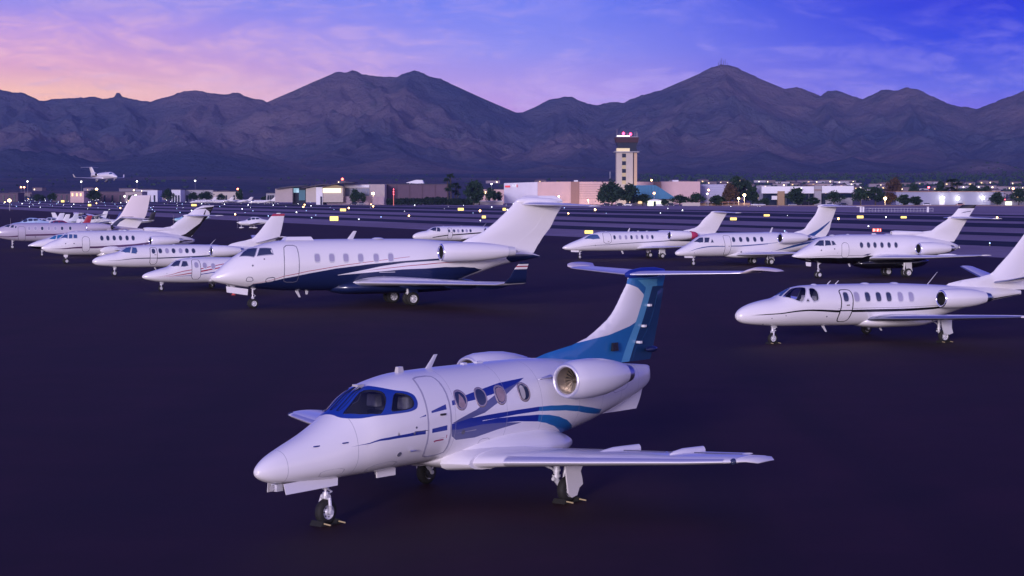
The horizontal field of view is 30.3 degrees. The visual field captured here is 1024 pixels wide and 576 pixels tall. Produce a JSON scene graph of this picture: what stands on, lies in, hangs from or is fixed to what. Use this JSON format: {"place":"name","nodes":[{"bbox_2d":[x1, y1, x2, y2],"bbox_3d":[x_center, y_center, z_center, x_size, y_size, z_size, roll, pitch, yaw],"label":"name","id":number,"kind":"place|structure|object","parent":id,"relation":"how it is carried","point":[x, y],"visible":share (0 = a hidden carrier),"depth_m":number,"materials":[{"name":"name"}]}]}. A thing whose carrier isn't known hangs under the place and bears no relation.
{"place":"outdoors","nodes":[
{"label":"outdoors","id":0,"kind":"place"},
{"bbox_2d":[73,167,123,181],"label":"business jet","id":1,"kind":"object","parent":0,"point":[104,175],"visible":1,"depth_m":605.77,"materials":[{"name":"grey paint"}]},
{"bbox_2d":[185,190,216,201],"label":"building","id":2,"kind":"structure","parent":0,"point":[187,192],"depth_m":1498.10,"materials":[{"name":"grey concrete"}]},
{"bbox_2d":[213,191,242,199],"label":"building","id":3,"kind":"structure","parent":0,"point":[228,195],"depth_m":1478.16,"materials":[{"name":"grey"}]},
{"bbox_2d":[266,193,278,203],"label":"building","id":4,"kind":"structure","parent":0,"point":[270,196],"depth_m":1198.51,"materials":[{"name":"grey concrete"}]},
{"bbox_2d":[387,184,449,203],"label":"warehouse","id":5,"kind":"structure","parent":0,"point":[408,191],"depth_m":1118.52,"materials":[{"name":"grey"}]},
{"bbox_2d":[0,205,1017,246],"bbox_3d":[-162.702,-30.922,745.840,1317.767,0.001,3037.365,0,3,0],"label":"taxiway","id":6,"kind":"structure","parent":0,"point":[986,243],"depth_m":388.69,"materials":[{"name":"grey asphalt"}]},
{"bbox_2d":[0,209,1023,575],"bbox_3d":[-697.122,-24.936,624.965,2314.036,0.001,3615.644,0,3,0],"label":"apron","id":7,"kind":"object","parent":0,"point":[146,427],"depth_m":48.17,"materials":[{"name":"grey asphalt"}]},
{"bbox_2d":[10,213,64,223],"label":"light aircraft","id":8,"kind":"object","parent":7,"relation":"on","point":[37,220],"visible":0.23,"depth_m":297.04,"materials":[{"name":"white metal"}]},
{"bbox_2d":[28,233,90,255],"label":"business jet","id":9,"kind":"object","parent":7,"relation":"on","point":[38,244],"visible":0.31,"depth_m":183.32,"materials":[{"name":"white paint"}]},
{"bbox_2d":[46,213,78,222],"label":"light aircraft","id":10,"kind":"object","parent":7,"relation":"on","point":[74,218],"visible":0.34,"depth_m":319.99,"materials":[{"name":"grey metal"}]},
{"bbox_2d":[52,213,85,222],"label":"light aircraft","id":11,"kind":"object","parent":7,"relation":"on","point":[79,218],"visible":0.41,"depth_m":336.25,"materials":[{"name":"white metal"}]},
{"bbox_2d":[50,215,91,222],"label":"light aircraft","id":12,"kind":"object","parent":7,"relation":"on","point":[88,219],"visible":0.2,"depth_m":277.95,"materials":[{"name":"red"}]},
{"bbox_2d":[0,195,149,248],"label":"business jet","id":13,"kind":"object","parent":7,"relation":"on","point":[132,215],"visible":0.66,"depth_m":209.08,"materials":[{"name":"grey paint"}]},
{"bbox_2d":[18,226,25,240],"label":"cabin door","id":14,"kind":"structure","parent":13,"relation":"in","point":[21,229],"depth_m":207.46,"materials":[{"name":"white paint"}]},
{"bbox_2d":[81,212,121,223],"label":"light aircraft","id":15,"kind":"object","parent":7,"relation":"on","point":[98,219],"visible":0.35,"depth_m":335.87,"materials":[{"name":"white metal"}]},
{"bbox_2d":[41,206,222,263],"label":"business jet","id":16,"kind":"object","parent":7,"relation":"on","point":[181,231],"visible":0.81,"depth_m":166.03,"materials":[{"name":"white paint"}]},
{"bbox_2d":[82,236,89,251],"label":"cabin door","id":17,"kind":"structure","parent":16,"relation":"in","point":[85,240],"depth_m":164.07,"materials":[{"name":"white paint"}]},
{"bbox_2d":[108,212,155,223],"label":"light aircraft","id":18,"kind":"object","parent":7,"relation":"on","point":[151,217],"visible":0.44,"depth_m":327.34,"materials":[{"name":"white metal"}]},
{"bbox_2d":[92,214,284,275],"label":"business jet","id":19,"kind":"object","parent":7,"relation":"on","point":[154,256],"visible":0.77,"depth_m":140.49,"materials":[{"name":"white paint"}]},
{"bbox_2d":[149,247,157,264],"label":"cabin door","id":20,"kind":"structure","parent":19,"relation":"in","point":[153,257],"depth_m":139.59,"materials":[{"name":"white paint"}]},
{"bbox_2d":[142,257,234,290],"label":"business jet","id":21,"kind":"object","parent":7,"relation":"on","point":[195,270],"visible":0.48,"depth_m":117.92,"materials":[{"name":"white paint"}]},
{"bbox_2d":[191,259,200,278],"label":"cabin door","id":22,"kind":"structure","parent":21,"relation":"in","point":[196,272],"depth_m":118.03,"materials":[{"name":"white paint"}]},
{"bbox_2d":[237,213,280,228],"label":"light aircraft","id":23,"kind":"object","parent":7,"relation":"on","point":[252,221],"visible":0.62,"depth_m":326.27,"materials":[{"name":"white metal"}]},
{"bbox_2d":[310,518,345,526],"bbox_3d":[-3.329,4.260,34.429,0.461,0.089,0.536,2,4,40],"label":"wheel chock","id":24,"kind":"object","parent":7,"relation":"on","point":[323,523],"visible":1,"depth_m":34.34,"materials":[{"name":"black rubber"}]},
{"bbox_2d":[211,196,596,307],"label":"business jet","id":25,"kind":"object","parent":7,"relation":"on","point":[390,270],"visible":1,"depth_m":101.66,"materials":[{"name":"white paint"}]},
{"bbox_2d":[283,245,299,282],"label":"cabin door","id":26,"kind":"structure","parent":25,"relation":"in","point":[291,254],"depth_m":99.68,"materials":[{"name":"white paint"}]},
{"bbox_2d":[413,226,488,240],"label":"business jet","id":27,"kind":"object","parent":7,"relation":"on","point":[452,233],"visible":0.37,"depth_m":217.04,"materials":[{"name":"white paint"}]},
{"bbox_2d":[253,262,782,523],"bbox_3d":[0.453,1.849,39.202,11.576,4.431,10.884,0,3,-8],"label":"business jet","id":28,"kind":"object","parent":7,"relation":"on","point":[484,410],"visible":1,"depth_m":36.35,"materials":[{"name":"white paint"}]},
{"bbox_2d":[412,376,451,456],"bbox_3d":[-1.522,2.428,35.713,0.491,1.521,0.698,2,4,40],"label":"cabin door","id":29,"kind":"structure","parent":28,"relation":"in","point":[436,400],"depth_m":35.62,"materials":[{"name":"white paint"}]},
{"bbox_2d":[453,389,467,410],"bbox_3d":[-0.989,2.135,36.099,0.140,0.397,0.362,2,4,40],"label":"cabin window","id":30,"kind":"structure","parent":28,"relation":"in","point":[460,398],"depth_m":36.08,"materials":[{"name":"grey glass"}]},
{"bbox_2d":[474,387,486,406],"bbox_3d":[-0.613,2.108,36.545,0.138,0.390,0.351,2,4,40],"label":"cabin window","id":31,"kind":"structure","parent":28,"relation":"in","point":[480,395],"depth_m":36.53,"materials":[{"name":"blue glass"}]},
{"bbox_2d":[493,385,506,404],"bbox_3d":[-0.236,2.088,36.998,0.136,0.391,0.352,2,4,40],"label":"cabin window","id":32,"kind":"structure","parent":28,"relation":"in","point":[500,393],"depth_m":36.99,"materials":[{"name":"grey glass"}]},
{"bbox_2d":[517,382,529,401],"bbox_3d":[0.223,2.063,37.552,0.133,0.388,0.372,2,4,40],"label":"cabin window","id":33,"kind":"structure","parent":28,"relation":"in","point":[523,390],"depth_m":37.53,"materials":[{"name":"grey glass"}]},
{"bbox_2d":[552,496,585,504],"bbox_3d":[1.136,4.136,36.923,0.461,0.089,0.568,2,4,40],"label":"wheel chock","id":34,"kind":"object","parent":7,"relation":"on","point":[564,501],"visible":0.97,"depth_m":36.81,"materials":[{"name":"black rubber"}]},
{"bbox_2d":[562,211,737,258],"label":"business jet","id":35,"kind":"object","parent":7,"relation":"on","point":[660,241],"visible":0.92,"depth_m":177.11,"materials":[{"name":"white paint"}]},
{"bbox_2d":[602,233,611,243],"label":"cabin door","id":36,"kind":"structure","parent":35,"relation":"in","point":[607,238],"depth_m":175.77,"materials":[{"name":"white paint"}]},
{"bbox_2d":[675,204,862,265],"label":"business jet","id":37,"kind":"object","parent":7,"relation":"on","point":[753,246],"visible":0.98,"depth_m":160.46,"materials":[{"name":"white paint"}]},
{"bbox_2d":[723,235,730,254],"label":"cabin door","id":38,"kind":"structure","parent":37,"relation":"in","point":[727,241],"depth_m":159.26,"materials":[{"name":"white paint"}]},
{"bbox_2d":[735,235,1023,343],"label":"business jet","id":39,"kind":"object","parent":7,"relation":"on","point":[866,307],"visible":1,"depth_m":77.35,"materials":[{"name":"white paint"}]},
{"bbox_2d":[836,289,853,321],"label":"cabin door","id":40,"kind":"structure","parent":39,"relation":"in","point":[846,309],"depth_m":76.73,"materials":[{"name":"white paint"}]},
{"bbox_2d":[792,205,1000,277],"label":"business jet","id":41,"kind":"object","parent":7,"relation":"on","point":[905,251],"visible":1,"depth_m":137.00,"materials":[{"name":"white paint"}]},
{"bbox_2d":[841,242,848,257],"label":"cabin door","id":42,"kind":"structure","parent":41,"relation":"in","point":[845,247],"depth_m":135.75,"materials":[{"name":"white paint"}]},
{"bbox_2d":[0,64,1023,199],"bbox_3d":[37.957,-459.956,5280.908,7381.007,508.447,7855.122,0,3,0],"label":"mountains","id":43,"kind":"structure","parent":0,"point":[721,119],"depth_m":5766.25,"materials":[{"name":"stone"}]},
{"bbox_2d":[0,164,1023,201],"bbox_3d":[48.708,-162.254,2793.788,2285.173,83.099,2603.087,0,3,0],"label":"desert scrub","id":44,"kind":"object","parent":43,"relation":"on","point":[725,177],"visible":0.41,"depth_m":3435.61,"materials":[{"name":"green plant"}]},
{"bbox_2d":[0,199,1023,257],"bbox_3d":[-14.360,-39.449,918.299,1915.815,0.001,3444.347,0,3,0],"label":"infield gravel","id":45,"kind":"structure","parent":0,"point":[999,251],"depth_m":511.80,"materials":[{"name":"gravel"}]},
{"bbox_2d":[53,193,69,201],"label":"building","id":46,"kind":"structure","parent":45,"relation":"on","point":[65,197],"depth_m":1498.21,"materials":[{"name":"grey"}]},
{"bbox_2d":[70,191,89,202],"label":"building","id":47,"kind":"structure","parent":45,"relation":"on","point":[77,196],"depth_m":1348.50,"materials":[{"name":"grey"}]},
{"bbox_2d":[275,178,357,204],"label":"hangar","id":48,"kind":"structure","parent":45,"relation":"on","point":[323,194],"depth_m":1088.73,"materials":[{"name":"beige metal"}]},
{"bbox_2d":[323,188,340,192],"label":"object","id":49,"kind":"structure","parent":48,"relation":"in","point":[325,190],"depth_m":1088.32,"materials":[{"name":"beige"}]},
{"bbox_2d":[327,184,386,204],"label":"office block","id":50,"kind":"structure","parent":45,"relation":"on","point":[379,197],"depth_m":1099.99,"materials":[{"name":"white"}]},
{"bbox_2d":[386,197,425,204],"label":"hedge","id":51,"kind":"object","parent":45,"relation":"on","point":[410,201],"visible":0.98,"depth_m":1059.42,"materials":[{"name":"green plant"}]},
{"bbox_2d":[425,196,449,204],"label":"hedge","id":52,"kind":"object","parent":45,"relation":"on","point":[437,200],"visible":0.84,"depth_m":1059.24,"materials":[{"name":"green plant"}]},
{"bbox_2d":[443,173,455,204],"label":"tree","id":53,"kind":"object","parent":45,"relation":"on","point":[447,189],"visible":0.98,"depth_m":1048.01,"materials":[{"name":"green plant"}]},
{"bbox_2d":[452,183,460,198],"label":"tree","id":54,"kind":"object","parent":45,"relation":"on","point":[456,192],"visible":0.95,"depth_m":1057.88,"materials":[{"name":"green plant"}]},
{"bbox_2d":[447,198,472,204],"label":"hedge","id":55,"kind":"object","parent":45,"relation":"on","point":[456,201],"visible":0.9,"depth_m":1039.11,"materials":[{"name":"green plant"}]},
{"bbox_2d":[475,201,502,204],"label":"building","id":56,"kind":"structure","parent":45,"relation":"on","point":[491,202],"depth_m":1058.96,"materials":[{"name":"white"}]},
{"bbox_2d":[480,189,503,202],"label":"building","id":57,"kind":"structure","parent":45,"relation":"on","point":[500,190],"depth_m":1238.46,"materials":[{"name":"grey"}]},
{"bbox_2d":[504,180,699,203],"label":"hall","id":58,"kind":"structure","parent":45,"relation":"on","point":[575,192],"depth_m":1128.79,"materials":[{"name":"beige"}]},
{"bbox_2d":[630,185,672,204],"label":"terminal","id":59,"kind":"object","parent":45,"relation":"on","point":[660,194],"visible":0.46,"depth_m":1018.72,"materials":[{"name":"teal metal"}]},
{"bbox_2d":[647,199,663,205],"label":"guard booth","id":60,"kind":"object","parent":45,"relation":"on","point":[654,202],"visible":0.98,"depth_m":983.63,"materials":[{"name":"white"}]},
{"bbox_2d":[668,194,691,205],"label":"tree","id":61,"kind":"object","parent":45,"relation":"on","point":[679,199],"visible":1,"depth_m":997.40,"materials":[{"name":"green plant"}]},
{"bbox_2d":[723,205,1023,205],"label":"wall","id":62,"kind":"structure","parent":45,"relation":"on","point":[872,205],"depth_m":959.11,"materials":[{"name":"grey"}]},
{"bbox_2d":[908,196,922,204],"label":"tree","id":63,"kind":"object","parent":45,"relation":"on","point":[915,200],"visible":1,"depth_m":997.38,"materials":[{"name":"green plant"}]},
{"bbox_2d":[0,203,1023,235],"bbox_3d":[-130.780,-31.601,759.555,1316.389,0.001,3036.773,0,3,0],"label":"taxiway","id":64,"kind":"structure","parent":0,"point":[884,230],"depth_m":402.43,"materials":[{"name":"grey asphalt"}]},
{"bbox_2d":[0,0,1023,112],"label":"sky","id":65,"kind":"structure","parent":0,"point":[518,56],"materials":[{"name":"blue"}]},
{"bbox_2d":[21,202,1023,227],"bbox_3d":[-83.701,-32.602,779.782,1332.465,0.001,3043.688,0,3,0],"label":"taxiway","id":66,"kind":"structure","parent":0,"point":[1001,225],"depth_m":488.85,"materials":[{"name":"grey asphalt"}]},
{"bbox_2d":[0,193,24,201],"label":"building","id":67,"kind":"structure","parent":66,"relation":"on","point":[14,197],"depth_m":1498.33,"materials":[{"name":"grey"}]},
{"bbox_2d":[25,200,1023,221],"bbox_3d":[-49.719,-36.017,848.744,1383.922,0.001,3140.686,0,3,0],"label":"runway","id":68,"kind":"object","parent":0,"point":[802,215],"visible":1,"depth_m":622.52,"materials":[{"name":"grey asphalt"}]},
{"bbox_2d":[99,192,124,201],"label":"building","id":69,"kind":"structure","parent":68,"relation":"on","point":[113,196],"depth_m":1398.33,"materials":[{"name":"grey"}]},
{"bbox_2d":[125,192,146,201],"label":"building","id":70,"kind":"structure","parent":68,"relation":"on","point":[127,194],"depth_m":1378.32,"materials":[{"name":"grey"}]},
{"bbox_2d":[206,197,233,203],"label":"business jet","id":71,"kind":"object","parent":68,"relation":"on","point":[221,201],"visible":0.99,"depth_m":1150.10,"materials":[{"name":"grey paint"}]},
{"bbox_2d":[248,197,274,203],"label":"business jet","id":72,"kind":"object","parent":68,"relation":"on","point":[263,201],"visible":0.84,"depth_m":1118.74,"materials":[{"name":"grey paint"}]},
{"bbox_2d":[25,199,1023,215],"bbox_3d":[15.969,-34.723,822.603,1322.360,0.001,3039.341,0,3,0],"label":"taxiway","id":73,"kind":"structure","parent":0,"point":[706,210],"depth_m":658.53,"materials":[{"name":"grey asphalt"}]},
{"bbox_2d":[142,190,161,201],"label":"building","id":74,"kind":"structure","parent":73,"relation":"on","point":[155,195],"depth_m":1498.25,"materials":[{"name":"grey concrete"}]},
{"bbox_2d":[171,189,184,201],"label":"building","id":75,"kind":"structure","parent":73,"relation":"on","point":[180,195],"depth_m":1478.20,"materials":[{"name":"grey"}]},
{"bbox_2d":[613,131,638,203],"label":"control tower","id":76,"kind":"structure","parent":0,"point":[626,151],"depth_m":1057.83,"materials":[{"name":"beige concrete"}]},
{"bbox_2d":[700,184,728,202],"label":"warehouse","id":77,"kind":"structure","parent":0,"point":[716,189],"depth_m":1150.45,"materials":[{"name":"white metal"}]},
{"bbox_2d":[700,202,749,205],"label":"carport","id":78,"kind":"object","parent":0,"point":[706,204],"visible":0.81,"depth_m":1007.04,"materials":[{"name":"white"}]},
{"bbox_2d":[732,200,884,203],"bbox_3d":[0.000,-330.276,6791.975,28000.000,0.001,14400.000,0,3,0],"label":"ground","id":79,"kind":"structure","parent":0,"point":[857,202],"depth_m":1380.77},
{"bbox_2d":[31,193,45,202],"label":"tree","id":80,"kind":"object","parent":79,"relation":"on","point":[38,197],"visible":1,"depth_m":1297.54,"materials":[{"name":"green plant"}]},
{"bbox_2d":[85,189,102,202],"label":"tree","id":81,"kind":"object","parent":79,"relation":"on","point":[93,195],"visible":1,"depth_m":1247.62,"materials":[{"name":"green plant"}]},
{"bbox_2d":[160,188,175,202],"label":"tree","id":82,"kind":"object","parent":79,"relation":"on","point":[168,194],"visible":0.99,"depth_m":1297.52,"materials":[{"name":"green plant"}]},
{"bbox_2d":[196,191,213,199],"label":"tree","id":83,"kind":"object","parent":79,"relation":"on","point":[206,195],"visible":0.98,"depth_m":1296.76,"materials":[{"name":"green plant"}]},
{"bbox_2d":[349,189,360,204],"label":"tree","id":84,"kind":"object","parent":79,"relation":"on","point":[354,196],"visible":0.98,"depth_m":1082.62,"materials":[{"name":"green plant"}]},
{"bbox_2d":[463,179,483,204],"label":"tree","id":85,"kind":"object","parent":79,"relation":"on","point":[473,191],"visible":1,"depth_m":1026.94,"materials":[{"name":"green plant"}]},
{"bbox_2d":[484,186,497,200],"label":"tree","id":86,"kind":"object","parent":79,"relation":"on","point":[491,194],"visible":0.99,"depth_m":1097.43,"materials":[{"name":"green plant"}]},
{"bbox_2d":[595,181,608,203],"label":"tree","id":87,"kind":"object","parent":79,"relation":"on","point":[600,193],"visible":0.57,"depth_m":998.39,"materials":[{"name":"green plant"}]},
{"bbox_2d":[601,178,621,205],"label":"tree","id":88,"kind":"object","parent":79,"relation":"on","point":[607,195],"visible":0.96,"depth_m":986.45,"materials":[{"name":"green plant"}]},
{"bbox_2d":[610,183,640,205],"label":"tree","id":89,"kind":"object","parent":79,"relation":"on","point":[629,192],"visible":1,"depth_m":981.24,"materials":[{"name":"green plant"}]},
{"bbox_2d":[632,193,653,205],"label":"tree","id":90,"kind":"object","parent":79,"relation":"on","point":[643,198],"visible":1,"depth_m":987.82,"materials":[{"name":"green plant"}]},
{"bbox_2d":[685,192,707,202],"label":"tree","id":91,"kind":"object","parent":79,"relation":"on","point":[696,197],"visible":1,"depth_m":996.20,"materials":[{"name":"green plant"}]},
{"bbox_2d":[709,195,722,205],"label":"tree","id":92,"kind":"object","parent":79,"relation":"on","point":[716,199],"visible":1,"depth_m":997.70,"materials":[{"name":"green plant"}]},
{"bbox_2d":[722,182,739,202],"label":"tree","id":93,"kind":"object","parent":79,"relation":"on","point":[729,192],"visible":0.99,"depth_m":1007.47,"materials":[{"name":"brown plant"}]},
{"bbox_2d":[729,176,743,202],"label":"tree","id":94,"kind":"object","parent":79,"relation":"on","point":[735,180],"visible":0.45,"depth_m":1037.70,"materials":[{"name":"green plant"}]},
{"bbox_2d":[738,178,756,202],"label":"tree","id":95,"kind":"object","parent":79,"relation":"on","point":[747,184],"visible":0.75,"depth_m":1046.86,"materials":[{"name":"green plant"}]},
{"bbox_2d":[745,186,759,202],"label":"tree","id":96,"kind":"object","parent":79,"relation":"on","point":[752,195],"visible":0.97,"depth_m":1037.36,"materials":[{"name":"green plant"}]},
{"bbox_2d":[785,187,805,203],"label":"tree","id":97,"kind":"object","parent":79,"relation":"on","point":[796,195],"visible":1,"depth_m":1002.12,"materials":[{"name":"green plant"}]},
{"bbox_2d":[757,184,853,204],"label":"office block","id":98,"kind":"structure","parent":79,"relation":"on","point":[775,195],"depth_m":1038.65,"materials":[{"name":"beige"}]},
{"bbox_2d":[822,190,846,204],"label":"tree","id":99,"kind":"object","parent":79,"relation":"on","point":[833,196],"visible":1,"depth_m":1007.44,"materials":[{"name":"green plant"}]},
{"bbox_2d":[850,186,873,204],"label":"tree","id":100,"kind":"object","parent":79,"relation":"on","point":[859,194],"visible":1,"depth_m":1016.39,"materials":[{"name":"green plant"}]},
{"bbox_2d":[868,186,885,204],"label":"tree","id":101,"kind":"object","parent":79,"relation":"on","point":[879,196],"visible":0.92,"depth_m":1026.32,"materials":[{"name":"green plant"}]},
{"bbox_2d":[882,191,896,204],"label":"tree","id":102,"kind":"object","parent":79,"relation":"on","point":[891,197],"visible":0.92,"depth_m":1007.42,"materials":[{"name":"brown plant"}]},
{"bbox_2d":[884,176,902,191],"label":"tree","id":103,"kind":"object","parent":79,"relation":"on","point":[892,184],"visible":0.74,"depth_m":1346.16,"materials":[{"name":"brown plant"}]},
{"bbox_2d":[894,194,910,204],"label":"tree","id":104,"kind":"object","parent":79,"relation":"on","point":[903,199],"visible":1,"depth_m":997.24,"materials":[{"name":"green plant"}]},
{"bbox_2d":[934,181,947,190],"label":"tree","id":105,"kind":"object","parent":79,"relation":"on","point":[940,186],"visible":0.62,"depth_m":1295.93,"materials":[{"name":"green plant"}]},
{"bbox_2d":[885,191,1003,204],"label":"warehouse","id":106,"kind":"structure","parent":79,"relation":"on","point":[956,197],"depth_m":1078.74,"materials":[{"name":"white"}]},
{"bbox_2d":[944,178,963,190],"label":"tree","id":107,"kind":"object","parent":79,"relation":"on","point":[956,184],"visible":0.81,"depth_m":1196.73,"materials":[{"name":"green plant"}]},
{"bbox_2d":[989,191,1004,204],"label":"tree","id":108,"kind":"object","parent":79,"relation":"on","point":[997,198],"visible":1,"depth_m":997.62,"materials":[{"name":"green plant"}]},
{"bbox_2d":[1008,186,1023,204],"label":"tree","id":109,"kind":"object","parent":79,"relation":"on","point":[1018,193],"visible":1,"depth_m":997.99,"materials":[{"name":"green plant"}]},
{"bbox_2d":[988,200,1023,204],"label":"garage","id":110,"kind":"structure","parent":0,"point":[1008,202],"depth_m":1038.95,"materials":[{"name":"grey concrete"}]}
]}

